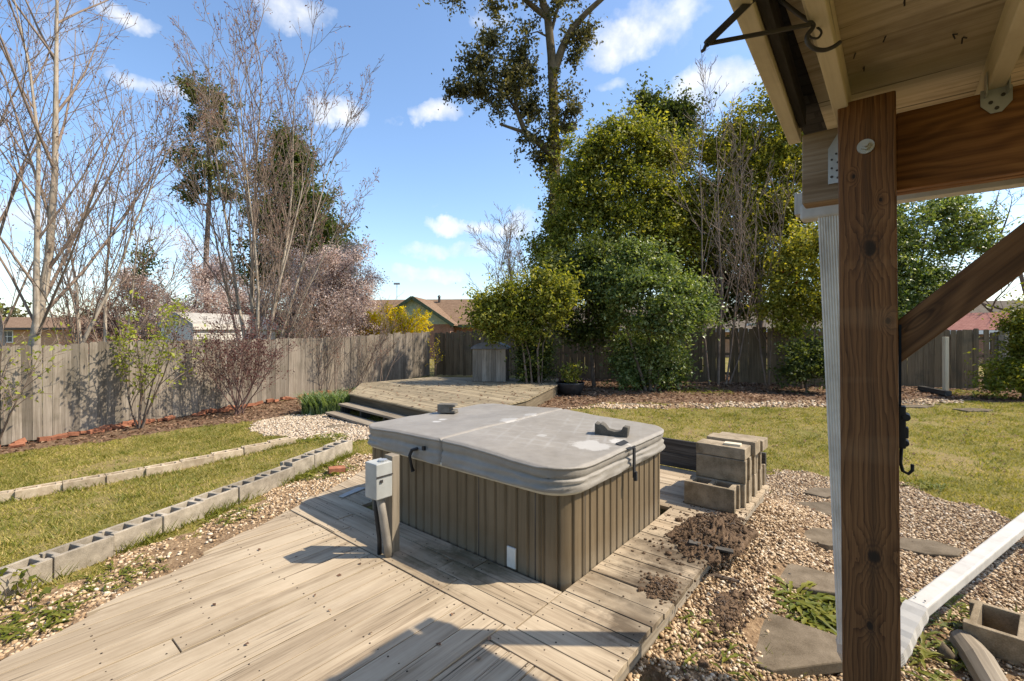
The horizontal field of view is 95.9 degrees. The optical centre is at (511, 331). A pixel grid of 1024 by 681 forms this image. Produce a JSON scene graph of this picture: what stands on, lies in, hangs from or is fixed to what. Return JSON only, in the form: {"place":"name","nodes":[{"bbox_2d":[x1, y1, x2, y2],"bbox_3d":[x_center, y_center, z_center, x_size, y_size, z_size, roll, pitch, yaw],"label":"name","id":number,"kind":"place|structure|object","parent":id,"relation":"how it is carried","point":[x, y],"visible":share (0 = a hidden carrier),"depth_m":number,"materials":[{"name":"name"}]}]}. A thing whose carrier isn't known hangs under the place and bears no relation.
{"place":"outdoors","nodes":[
{"label":"outdoors","id":0,"kind":"place"},
{"bbox_2d":[108,229,172,339],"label":"pine tree","id":1,"kind":"object","parent":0,"point":[146,267],"visible":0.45,"depth_m":30.00,"materials":[{"name":"green plant"}]},
{"bbox_2d":[0,453,371,660],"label":"gravel","id":2,"kind":"structure","parent":0,"point":[99,597],"depth_m":3.65,"materials":[{"name":"gravel"}]},
{"bbox_2d":[0,409,382,590],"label":"grass","id":3,"kind":"structure","parent":0,"point":[38,455],"depth_m":6.13,"materials":[{"name":"plant"}]},
{"bbox_2d":[248,413,380,441],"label":"gravel","id":4,"kind":"structure","parent":0,"point":[308,425],"depth_m":9.08,"materials":[{"name":"gravel"}]},
{"bbox_2d":[0,357,1023,680],"bbox_3d":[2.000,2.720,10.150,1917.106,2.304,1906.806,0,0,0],"label":"ground","id":5,"kind":"structure","parent":0,"point":[648,673],"depth_m":6.07,"materials":[{"name":"plant"}]},
{"bbox_2d":[0,554,51,601],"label":"concrete block","id":6,"kind":"structure","parent":5,"relation":"on","point":[43,567],"depth_m":3.39,"materials":[{"name":"concrete"}]},
{"bbox_2d":[0,565,63,611],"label":"vine","id":7,"kind":"object","parent":5,"relation":"on","point":[32,579],"visible":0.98,"depth_m":3.16,"materials":[{"name":"green plant"}]},
{"bbox_2d":[15,481,61,501],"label":"concrete block","id":8,"kind":"structure","parent":5,"relation":"on","point":[38,490],"depth_m":5.53,"materials":[{"name":"concrete"}]},
{"bbox_2d":[0,302,85,440],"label":"lime shrub","id":9,"kind":"object","parent":5,"relation":"on","point":[25,385],"visible":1,"depth_m":8.33,"materials":[{"name":"green plant"}]},
{"bbox_2d":[0,594,97,643],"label":"weed clump","id":10,"kind":"object","parent":5,"relation":"on","point":[5,631],"visible":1,"depth_m":2.97,"materials":[{"name":"green plant"}]},
{"bbox_2d":[39,533,113,578],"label":"concrete block","id":11,"kind":"structure","parent":5,"relation":"on","point":[93,548],"depth_m":3.68,"materials":[{"name":"concrete"}]},
{"bbox_2d":[1,317,158,356],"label":"house","id":12,"kind":"structure","parent":5,"relation":"on","point":[14,326],"depth_m":46.60,"materials":[{"name":"beige brick"}]},
{"bbox_2d":[62,473,105,491],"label":"concrete block","id":13,"kind":"structure","parent":5,"relation":"on","point":[90,480],"depth_m":5.82,"materials":[{"name":"concrete"}]},
{"bbox_2d":[0,0,225,419],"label":"bare tree","id":14,"kind":"object","parent":5,"relation":"on","point":[42,285],"visible":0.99,"depth_m":10.42,"materials":[{"name":"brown plant"}]},
{"bbox_2d":[18,70,216,344],"bbox_3d":[-10.222,-2.493,12.125,5.386,9.261,3.515,0,0,0],"label":"bare tree","id":15,"kind":"object","parent":5,"relation":"on","point":[84,301],"visible":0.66,"depth_m":11.84,"materials":[{"name":"brown plant"}]},
{"bbox_2d":[72,553,170,597],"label":"weed clump","id":16,"kind":"object","parent":5,"relation":"on","point":[124,570],"visible":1,"depth_m":3.51,"materials":[{"name":"green plant"}]},
{"bbox_2d":[105,467,144,483],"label":"concrete block","id":17,"kind":"structure","parent":5,"relation":"on","point":[121,475],"depth_m":6.09,"materials":[{"name":"concrete"}]},
{"bbox_2d":[98,514,161,554],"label":"concrete block","id":18,"kind":"structure","parent":5,"relation":"on","point":[123,532],"depth_m":4.06,"materials":[{"name":"concrete"}]},
{"bbox_2d":[48,269,216,364],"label":"blossom tree","id":19,"kind":"object","parent":5,"relation":"on","point":[113,320],"visible":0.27,"depth_m":19.88,"materials":[{"name":"pink plant"}]},
{"bbox_2d":[94,290,207,428],"bbox_3d":[-7.477,0.613,9.656,1.901,2.878,1.957,0,0,-41],"label":"lime shrub","id":20,"kind":"object","parent":5,"relation":"on","point":[141,380],"visible":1,"depth_m":9.69,"materials":[{"name":"green plant"}]},
{"bbox_2d":[144,460,181,476],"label":"concrete block","id":21,"kind":"object","parent":5,"relation":"on","point":[159,468],"depth_m":6.36,"materials":[{"name":"concrete"}]},
{"bbox_2d":[0,388,352,452],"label":"leaf litter","id":22,"kind":"object","parent":5,"relation":"on","point":[169,426],"visible":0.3,"depth_m":10.11,"materials":[{"name":"brown plant"}]},
{"bbox_2d":[150,499,204,532],"bbox_3d":[-3.229,1.792,4.468,0.197,0.192,0.397,1,0,19],"label":"concrete block","id":23,"kind":"object","parent":5,"relation":"on","point":[179,512],"depth_m":4.44,"materials":[{"name":"concrete"}]},
{"bbox_2d":[0,447,359,606],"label":"grass","id":24,"kind":"structure","parent":5,"relation":"on","point":[343,457],"depth_m":4.44,"materials":[{"name":"green plant"}]},
{"bbox_2d":[85,225,276,340],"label":"blossom tree","id":25,"kind":"object","parent":5,"relation":"on","point":[199,285],"visible":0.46,"depth_m":20.53,"materials":[{"name":"pink plant"}]},
{"bbox_2d":[179,454,213,468],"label":"concrete block","id":26,"kind":"object","parent":5,"relation":"on","point":[194,461],"depth_m":6.66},
{"bbox_2d":[143,60,253,312],"bbox_3d":[-23.628,-9.060,35.851,7.953,23.582,6.530,0,0,0],"label":"pine tree","id":27,"kind":"object","parent":5,"relation":"on","point":[209,166],"visible":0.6,"depth_m":35.53,"materials":[{"name":"green plant"}]},
{"bbox_2d":[189,486,237,513],"bbox_3d":[-3.126,1.788,4.856,0.197,0.192,0.397,0,0,19],"label":"concrete block","id":28,"kind":"object","parent":5,"relation":"on","point":[220,495],"depth_m":4.84,"materials":[{"name":"concrete"}]},
{"bbox_2d":[0,331,429,446],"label":"picket fence","id":29,"kind":"object","parent":5,"relation":"on","point":[92,395],"visible":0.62,"depth_m":10.64,"materials":[{"name":"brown wood"}]},
{"bbox_2d":[157,312,278,371],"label":"garden shed","id":30,"kind":"structure","parent":5,"relation":"on","point":[196,320],"depth_m":17.65,"materials":[{"name":"white"}]},
{"bbox_2d":[193,503,265,526],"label":"weed clump","id":31,"kind":"object","parent":5,"relation":"on","point":[228,517],"visible":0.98,"depth_m":4.64,"materials":[{"name":"green plant"}]},
{"bbox_2d":[164,295,302,414],"bbox_3d":[-6.739,0.554,11.517,3.157,2.932,2.511,0,0,0],"label":"burgundy shrub","id":32,"kind":"object","parent":5,"relation":"on","point":[242,364],"visible":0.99,"depth_m":11.11,"materials":[{"name":"brown plant"}]},
{"bbox_2d":[227,475,269,503],"bbox_3d":[-2.981,1.784,5.232,0.197,0.192,0.397,-1,0,19],"label":"concrete block","id":33,"kind":"object","parent":5,"relation":"on","point":[256,483],"depth_m":5.21,"materials":[{"name":"concrete"}]},
{"bbox_2d":[148,0,383,339],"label":"bare tree","id":34,"kind":"object","parent":5,"relation":"on","point":[275,251],"visible":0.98,"depth_m":14.43,"materials":[{"name":"brown plant"}]},
{"bbox_2d":[257,465,294,489],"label":"concrete block","id":35,"kind":"object","parent":5,"relation":"on","point":[276,474],"depth_m":5.59,"materials":[{"name":"concrete"}]},
{"bbox_2d":[204,110,376,337],"bbox_3d":[-14.778,-6.928,31.101,11.024,18.497,8.596,0,0,0],"label":"pine tree","id":36,"kind":"object","parent":5,"relation":"on","point":[328,223],"visible":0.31,"depth_m":29.95,"materials":[{"name":"green plant"}]},
{"bbox_2d":[280,454,313,475],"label":"concrete block","id":37,"kind":"structure","parent":5,"relation":"on","point":[302,462],"depth_m":5.99,"materials":[{"name":"concrete"}]},
{"bbox_2d":[209,235,392,338],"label":"blossom tree","id":38,"kind":"object","parent":5,"relation":"on","point":[340,264],"visible":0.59,"depth_m":19.83,"materials":[{"name":"pink plant"}]},
{"bbox_2d":[303,446,334,466],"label":"concrete block","id":39,"kind":"structure","parent":5,"relation":"on","point":[323,454],"depth_m":6.37,"materials":[{"name":"concrete"}]},
{"bbox_2d":[278,276,363,390],"bbox_3d":[-6.220,0.090,14.748,2.936,3.812,2.046,0,0,-21],"label":"bare shrub","id":40,"kind":"object","parent":5,"relation":"on","point":[336,351],"visible":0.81,"depth_m":14.57,"materials":[{"name":"brown plant"}]},
{"bbox_2d":[256,233,390,337],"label":"blossom tree","id":41,"kind":"object","parent":5,"relation":"on","point":[295,300],"visible":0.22,"depth_m":21.38,"materials":[{"name":"pink plant"}]},
{"bbox_2d":[297,386,355,414],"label":"strap leaf plant","id":42,"kind":"object","parent":5,"relation":"on","point":[323,402],"visible":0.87,"depth_m":10.82,"materials":[{"name":"green plant"}]},
{"bbox_2d":[299,459,358,479],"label":"weed clump","id":43,"kind":"object","parent":5,"relation":"on","point":[325,472],"visible":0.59,"depth_m":5.99,"materials":[{"name":"green plant"}]},
{"bbox_2d":[324,439,351,458],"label":"concrete block","id":44,"kind":"structure","parent":5,"relation":"on","point":[341,446],"depth_m":6.77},
{"bbox_2d":[0,465,768,680],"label":"patio deck","id":45,"kind":"structure","parent":5,"relation":"on","point":[411,595],"depth_m":2.37,"materials":[{"name":"brown wood"}]},
{"bbox_2d":[365,453,398,557],"bbox_3d":[-0.824,1.149,2.992,0.132,0.668,0.208,0,0,39],"label":"electrical box","id":46,"kind":"object","parent":45,"relation":"on","point":[381,479],"visible":0.92,"depth_m":2.96,"materials":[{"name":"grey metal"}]},
{"bbox_2d":[367,403,664,592],"bbox_3d":[0.010,1.141,3.777,2.123,0.818,1.640,0,0,40],"label":"hot tub","id":47,"kind":"object","parent":45,"relation":"on","point":[561,500],"visible":0.94,"depth_m":3.09,"materials":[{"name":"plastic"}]},
{"bbox_2d":[595,421,629,437],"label":"broken block","id":48,"kind":"object","parent":47,"relation":"on","point":[602,428],"depth_m":3.42,"materials":[{"name":"concrete"}]},
{"bbox_2d":[623,572,694,607],"bbox_3d":[0.818,1.443,2.616,0.426,0.058,0.386,0,0,0],"label":"dirt mound","id":49,"kind":"object","parent":45,"relation":"on","point":[658,586],"visible":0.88,"depth_m":2.59,"materials":[{"name":"soil"}]},
{"bbox_2d":[684,475,740,513],"bbox_3d":[1.669,1.351,3.853,0.397,0.193,0.197,0,0,39],"label":"concrete block","id":50,"kind":"object","parent":45,"relation":"on","point":[719,495],"depth_m":3.79,"materials":[{"name":"concrete"}]},
{"bbox_2d":[660,437,765,478],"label":"board wall","id":51,"kind":"structure","parent":45,"relation":"on","point":[677,453],"depth_m":4.89,"materials":[{"name":"grey wood"}]},
{"bbox_2d":[696,475,750,507],"bbox_3d":[1.819,1.351,3.988,0.397,0.193,0.197,0,0,39],"label":"concrete block","id":52,"kind":"object","parent":45,"relation":"on","point":[745,494],"depth_m":3.85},
{"bbox_2d":[696,453,750,483],"bbox_3d":[1.823,1.158,3.985,0.397,0.193,0.198,0,0,39],"label":"concrete block","id":53,"kind":"object","parent":52,"relation":"on","point":[725,468],"depth_m":3.90,"materials":[{"name":"concrete"}]},
{"bbox_2d":[696,438,750,460],"bbox_3d":[1.822,1.014,3.992,0.397,0.095,0.197,0,0,40],"label":"concrete block","id":54,"kind":"object","parent":53,"relation":"on","point":[715,447],"depth_m":3.92,"materials":[{"name":"concrete"}]},
{"bbox_2d":[631,501,818,609],"bbox_3d":[1.457,1.396,3.292,1.128,0.148,1.804,0,0,42],"label":"dirt mound","id":55,"kind":"object","parent":45,"relation":"on","point":[731,531],"visible":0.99,"depth_m":3.15,"materials":[{"name":"soil"}]},
{"bbox_2d":[750,474,755,499],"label":"concrete block","id":56,"kind":"object","parent":45,"relation":"on","point":[753,485],"depth_m":4.06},
{"bbox_2d":[751,455,755,476],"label":"concrete block","id":57,"kind":"object","parent":56,"relation":"on","point":[753,464],"depth_m":4.06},
{"bbox_2d":[707,433,759,455],"bbox_3d":[1.977,1.002,4.130,0.402,0.118,0.193,0,0,40],"label":"concrete block","id":58,"kind":"object","parent":57,"relation":"on","point":[754,443],"depth_m":4.05,"materials":[{"name":"concrete"}]},
{"bbox_2d":[346,293,422,389],"bbox_3d":[-4.371,0.269,15.706,2.688,3.346,1.493,0,0,-12],"label":"bare shrub","id":59,"kind":"object","parent":5,"relation":"on","point":[382,342],"visible":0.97,"depth_m":15.75,"materials":[{"name":"brown plant"}]},
{"bbox_2d":[296,295,486,358],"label":"house","id":60,"kind":"structure","parent":5,"relation":"on","point":[443,311],"depth_m":34.33,"materials":[{"name":"green brick"}]},
{"bbox_2d":[353,301,433,351],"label":"forsythia shrub","id":61,"kind":"object","parent":5,"relation":"on","point":[403,317],"visible":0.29,"depth_m":21.65,"materials":[{"name":"yellow plant"}]},
{"bbox_2d":[325,377,558,425],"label":"raised platform","id":62,"kind":"structure","parent":5,"relation":"on","point":[369,401],"depth_m":10.76,"materials":[{"name":"brown wood"}]},
{"bbox_2d":[471,342,510,381],"bbox_3d":[-0.624,0.885,13.900,1.080,1.150,0.920,0,0,7],"label":"storage bin","id":63,"kind":"object","parent":62,"relation":"on","point":[490,364],"visible":0.88,"depth_m":13.50,"materials":[{"name":"grey plastic"}]},
{"bbox_2d":[464,201,547,314],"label":"bare tree","id":64,"kind":"object","parent":5,"relation":"on","point":[508,252],"visible":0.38,"depth_m":22.77,"materials":[{"name":"grey plant"}]},
{"bbox_2d":[0,283,1018,338],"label":"treeline","id":65,"kind":"object","parent":5,"relation":"on","point":[6,309],"visible":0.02,"depth_m":81.41,"materials":[{"name":"green plant"}]},
{"bbox_2d":[415,0,607,336],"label":"tall tree","id":66,"kind":"object","parent":5,"relation":"on","point":[515,76],"visible":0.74,"depth_m":20.84,"materials":[{"name":"green plant"}]},
{"bbox_2d":[451,253,595,383],"bbox_3d":[0.315,-0.249,13.329,4.200,4.088,2.801,0,0,0],"label":"broadleaf shrub","id":67,"kind":"object","parent":5,"relation":"on","point":[548,297],"visible":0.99,"depth_m":12.94,"materials":[{"name":"green plant"}]},
{"bbox_2d":[504,326,566,383],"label":"evergreen shrub","id":68,"kind":"object","parent":5,"relation":"on","point":[547,353],"visible":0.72,"depth_m":13.27,"materials":[{"name":"green plant"}]},
{"bbox_2d":[554,360,587,394],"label":"potted plant","id":69,"kind":"object","parent":5,"relation":"on","point":[569,385],"visible":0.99,"depth_m":12.81,"materials":[{"name":"green plant"}]},
{"bbox_2d":[523,202,631,386],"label":"dark evergreen tree","id":70,"kind":"object","parent":5,"relation":"on","point":[582,332],"visible":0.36,"depth_m":14.36,"materials":[{"name":"green plant"}]},
{"bbox_2d":[503,87,707,319],"bbox_3d":[3.552,-3.591,17.227,7.783,10.687,3.995,0,0,0],"label":"holly tree","id":71,"kind":"object","parent":5,"relation":"on","point":[649,211],"visible":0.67,"depth_m":16.70,"materials":[{"name":"green plant"}]},
{"bbox_2d":[576,222,735,392],"bbox_3d":[4.008,-0.706,13.441,4.422,5.071,3.398,0,0,0],"label":"camellia shrub","id":72,"kind":"object","parent":5,"relation":"on","point":[641,362],"visible":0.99,"depth_m":13.22,"materials":[{"name":"green plant"}]},
{"bbox_2d":[611,66,720,180],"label":"dark evergreen tree","id":73,"kind":"object","parent":5,"relation":"on","point":[675,108],"visible":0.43,"depth_m":19.09,"materials":[{"name":"green plant"}]},
{"bbox_2d":[532,305,821,356],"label":"house","id":74,"kind":"structure","parent":5,"relation":"on","point":[741,324],"depth_m":31.02,"materials":[{"name":"beige brick"}]},
{"bbox_2d":[434,326,994,388],"bbox_3d":[5.359,0.903,16.288,18.675,2.143,1.069,0,0,19],"label":"picket fence","id":75,"kind":"object","parent":5,"relation":"on","point":[922,366],"visible":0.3,"depth_m":15.22,"materials":[{"name":"brown wood"}]},
{"bbox_2d":[657,48,795,384],"bbox_3d":[7.109,-4.149,14.984,3.843,11.769,3.812,0,0,-35],"label":"bare tree","id":76,"kind":"object","parent":5,"relation":"on","point":[719,228],"visible":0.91,"depth_m":14.98,"materials":[{"name":"brown plant"}]},
{"bbox_2d":[644,74,818,327],"bbox_3d":[8.864,-4.409,17.660,8.260,12.308,3.975,0,0,0],"label":"holly tree","id":77,"kind":"object","parent":5,"relation":"on","point":[780,148],"visible":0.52,"depth_m":17.05,"materials":[{"name":"green plant"}]},
{"bbox_2d":[653,117,813,336],"bbox_3d":[8.577,-3.303,18.323,7.217,10.080,3.864,0,0,-6],"label":"dark evergreen tree","id":78,"kind":"object","parent":5,"relation":"on","point":[731,298],"visible":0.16,"depth_m":18.07,"materials":[{"name":"green plant"}]},
{"bbox_2d":[712,142,801,385],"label":"bare tree","id":79,"kind":"object","parent":5,"relation":"on","point":[773,250],"visible":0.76,"depth_m":14.68,"materials":[{"name":"brown plant"}]},
{"bbox_2d":[567,398,963,409],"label":"gravel","id":80,"kind":"structure","parent":5,"relation":"on","point":[803,403],"depth_m":10.88,"materials":[{"name":"gravel"}]},
{"bbox_2d":[734,210,822,388],"bbox_3d":[8.841,-1.217,14.005,3.627,5.927,2.535,0,0,0],"label":"yellow shrub","id":81,"kind":"object","parent":5,"relation":"on","point":[803,296],"visible":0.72,"depth_m":13.77,"materials":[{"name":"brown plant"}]},
{"bbox_2d":[538,375,1021,407],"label":"leaf litter","id":82,"kind":"object","parent":5,"relation":"on","point":[764,390],"visible":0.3,"depth_m":12.66,"materials":[{"name":"brown plant"}]},
{"bbox_2d":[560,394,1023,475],"bbox_3d":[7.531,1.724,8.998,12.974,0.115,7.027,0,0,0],"label":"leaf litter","id":83,"kind":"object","parent":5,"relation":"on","point":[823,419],"visible":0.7,"depth_m":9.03,"materials":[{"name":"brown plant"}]},
{"bbox_2d":[762,323,825,394],"bbox_3d":[8.648,0.628,13.053,2.934,2.316,2.216,0,0,0],"label":"evergreen shrub","id":84,"kind":"object","parent":5,"relation":"on","point":[804,361],"visible":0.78,"depth_m":12.95,"materials":[{"name":"green plant"}]},
{"bbox_2d":[750,612,841,677],"bbox_3d":[1.452,1.708,2.539,0.696,0.062,0.480,-1,1,0],"label":"stepping stone","id":85,"kind":"object","parent":5,"relation":"on","point":[797,649],"visible":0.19,"depth_m":2.44,"materials":[{"name":"concrete"}]},
{"bbox_2d":[769,575,836,634],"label":"weed clump","id":86,"kind":"object","parent":5,"relation":"on","point":[808,602],"visible":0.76,"depth_m":2.83,"materials":[{"name":"green plant"}]},
{"bbox_2d":[780,563,834,600],"bbox_3d":[1.966,1.698,3.148,0.637,0.076,0.357,0,0,33],"label":"stepping stone","id":87,"kind":"object","parent":5,"relation":"on","point":[798,575],"visible":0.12,"depth_m":3.12,"materials":[{"name":"stone"}]},
{"bbox_2d":[796,502,830,514],"bbox_3d":[3.051,1.745,4.498,0.560,0.062,0.326,-1,0,0],"label":"stepping stone","id":88,"kind":"object","parent":5,"relation":"on","point":[824,507],"visible":0.33,"depth_m":4.53,"materials":[{"name":"stone"}]},
{"bbox_2d":[803,527,832,550],"bbox_3d":[2.509,1.697,3.789,0.578,0.062,0.362,-1,0,0],"label":"stepping stone","id":89,"kind":"object","parent":5,"relation":"on","point":[823,537],"visible":0.2,"depth_m":3.74,"materials":[{"name":"stone"}]},
{"bbox_2d":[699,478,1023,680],"bbox_3d":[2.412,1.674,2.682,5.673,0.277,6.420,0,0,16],"label":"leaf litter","id":90,"kind":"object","parent":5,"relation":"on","point":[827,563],"visible":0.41,"depth_m":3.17,"materials":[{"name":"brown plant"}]},
{"bbox_2d":[729,0,1023,680],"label":"patio cover","id":91,"kind":"object","parent":5,"relation":"on","point":[886,106],"visible":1,"depth_m":1.34,"materials":[{"name":"wood"}]},
{"bbox_2d":[701,0,841,52],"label":"plant bracket","id":92,"kind":"object","parent":91,"relation":"attached to","point":[730,20],"visible":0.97,"depth_m":0.98,"materials":[{"name":"metal"}]},
{"bbox_2d":[899,325,913,474],"bbox_3d":[1.135,0.197,1.330,0.036,0.433,0.047,0,0,40],"label":"ratchet strap","id":93,"kind":"object","parent":91,"relation":"hanging from","point":[904,416],"visible":0.97,"depth_m":1.32,"materials":[{"name":"black fabric"}]},
{"bbox_2d":[818,193,1020,319],"bbox_3d":[13.245,-1.703,15.303,6.129,6.913,3.911,0,0,0],"label":"camellia tree","id":94,"kind":"object","parent":5,"relation":"on","point":[918,278],"visible":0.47,"depth_m":14.59,"materials":[{"name":"green plant"}]},
{"bbox_2d":[900,537,962,558],"bbox_3d":[3.297,1.753,3.715,0.517,0.062,0.328,-1,-1,0],"label":"stepping stone","id":95,"kind":"object","parent":5,"relation":"on","point":[932,548],"visible":0.62,"depth_m":3.67,"materials":[{"name":"stone"}]},
{"bbox_2d":[901,631,967,680],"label":"weed clump","id":96,"kind":"object","parent":5,"relation":"on","point":[924,652],"visible":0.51,"depth_m":2.45,"materials":[{"name":"green plant"}]},
{"bbox_2d":[942,337,948,389],"bbox_3d":[12.105,0.959,12.900,0.100,1.620,0.100,0,0,0],"label":"fence post","id":97,"kind":"object","parent":5,"relation":"on","point":[945,363],"visible":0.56,"depth_m":12.85,"materials":[{"name":"grey wood"}]},
{"bbox_2d":[925,188,1023,312],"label":"bare tree","id":98,"kind":"object","parent":5,"relation":"on","point":[1021,277],"visible":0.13,"depth_m":26.32,"materials":[{"name":"brown plant"}]},
{"bbox_2d":[949,629,1007,680],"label":"landscape timber","id":99,"kind":"object","parent":5,"relation":"on","point":[978,659],"visible":0.95,"depth_m":2.35,"materials":[{"name":"grey wood"}]},
{"bbox_2d":[946,312,1018,364],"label":"outbuilding","id":100,"kind":"structure","parent":5,"relation":"on","point":[970,321],"depth_m":24.07,"materials":[{"name":"brown brick"}]},
{"bbox_2d":[956,282,1023,399],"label":"ivy shrub","id":101,"kind":"object","parent":5,"relation":"on","point":[1009,375],"visible":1,"depth_m":11.77,"materials":[{"name":"green plant"}]},
{"bbox_2d":[963,599,1023,667],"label":"concrete block","id":102,"kind":"object","parent":5,"relation":"on","point":[997,632],"depth_m":2.54,"materials":[{"name":"concrete"}]},
{"bbox_2d":[969,300,1023,312],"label":"house","id":103,"kind":"structure","parent":5,"relation":"on","point":[980,308],"depth_m":36.11,"materials":[{"name":"brown brick"}]},
{"bbox_2d":[0,0,1023,330],"label":"sky","id":104,"kind":"structure","parent":0,"point":[439,175],"materials":[{"name":"blue"}]},
{"bbox_2d":[572,400,1023,520],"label":"grass","id":105,"kind":"structure","parent":0,"point":[1009,514],"depth_m":7.18,"materials":[{"name":"plant"}]},
{"bbox_2d":[625,468,1023,680],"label":"gravel","id":106,"kind":"structure","parent":0,"point":[777,501],"depth_m":3.32,"materials":[{"name":"gravel"}]},
{"bbox_2d":[658,609,763,680],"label":"weed clump","id":107,"kind":"object","parent":106,"relation":"on","point":[724,659],"visible":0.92,"depth_m":2.32,"materials":[{"name":"green plant"}]},
{"bbox_2d":[698,583,769,668],"bbox_3d":[1.218,1.599,2.664,0.399,0.072,1.097,0,0,40],"label":"dirt mound","id":108,"kind":"object","parent":106,"relation":"on","point":[730,605],"visible":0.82,"depth_m":2.62,"materials":[{"name":"soil"}]},
{"bbox_2d":[900,590,969,630],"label":"weed clump","id":109,"kind":"object","parent":106,"relation":"on","point":[956,624],"visible":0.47,"depth_m":2.82,"materials":[{"name":"green plant"}]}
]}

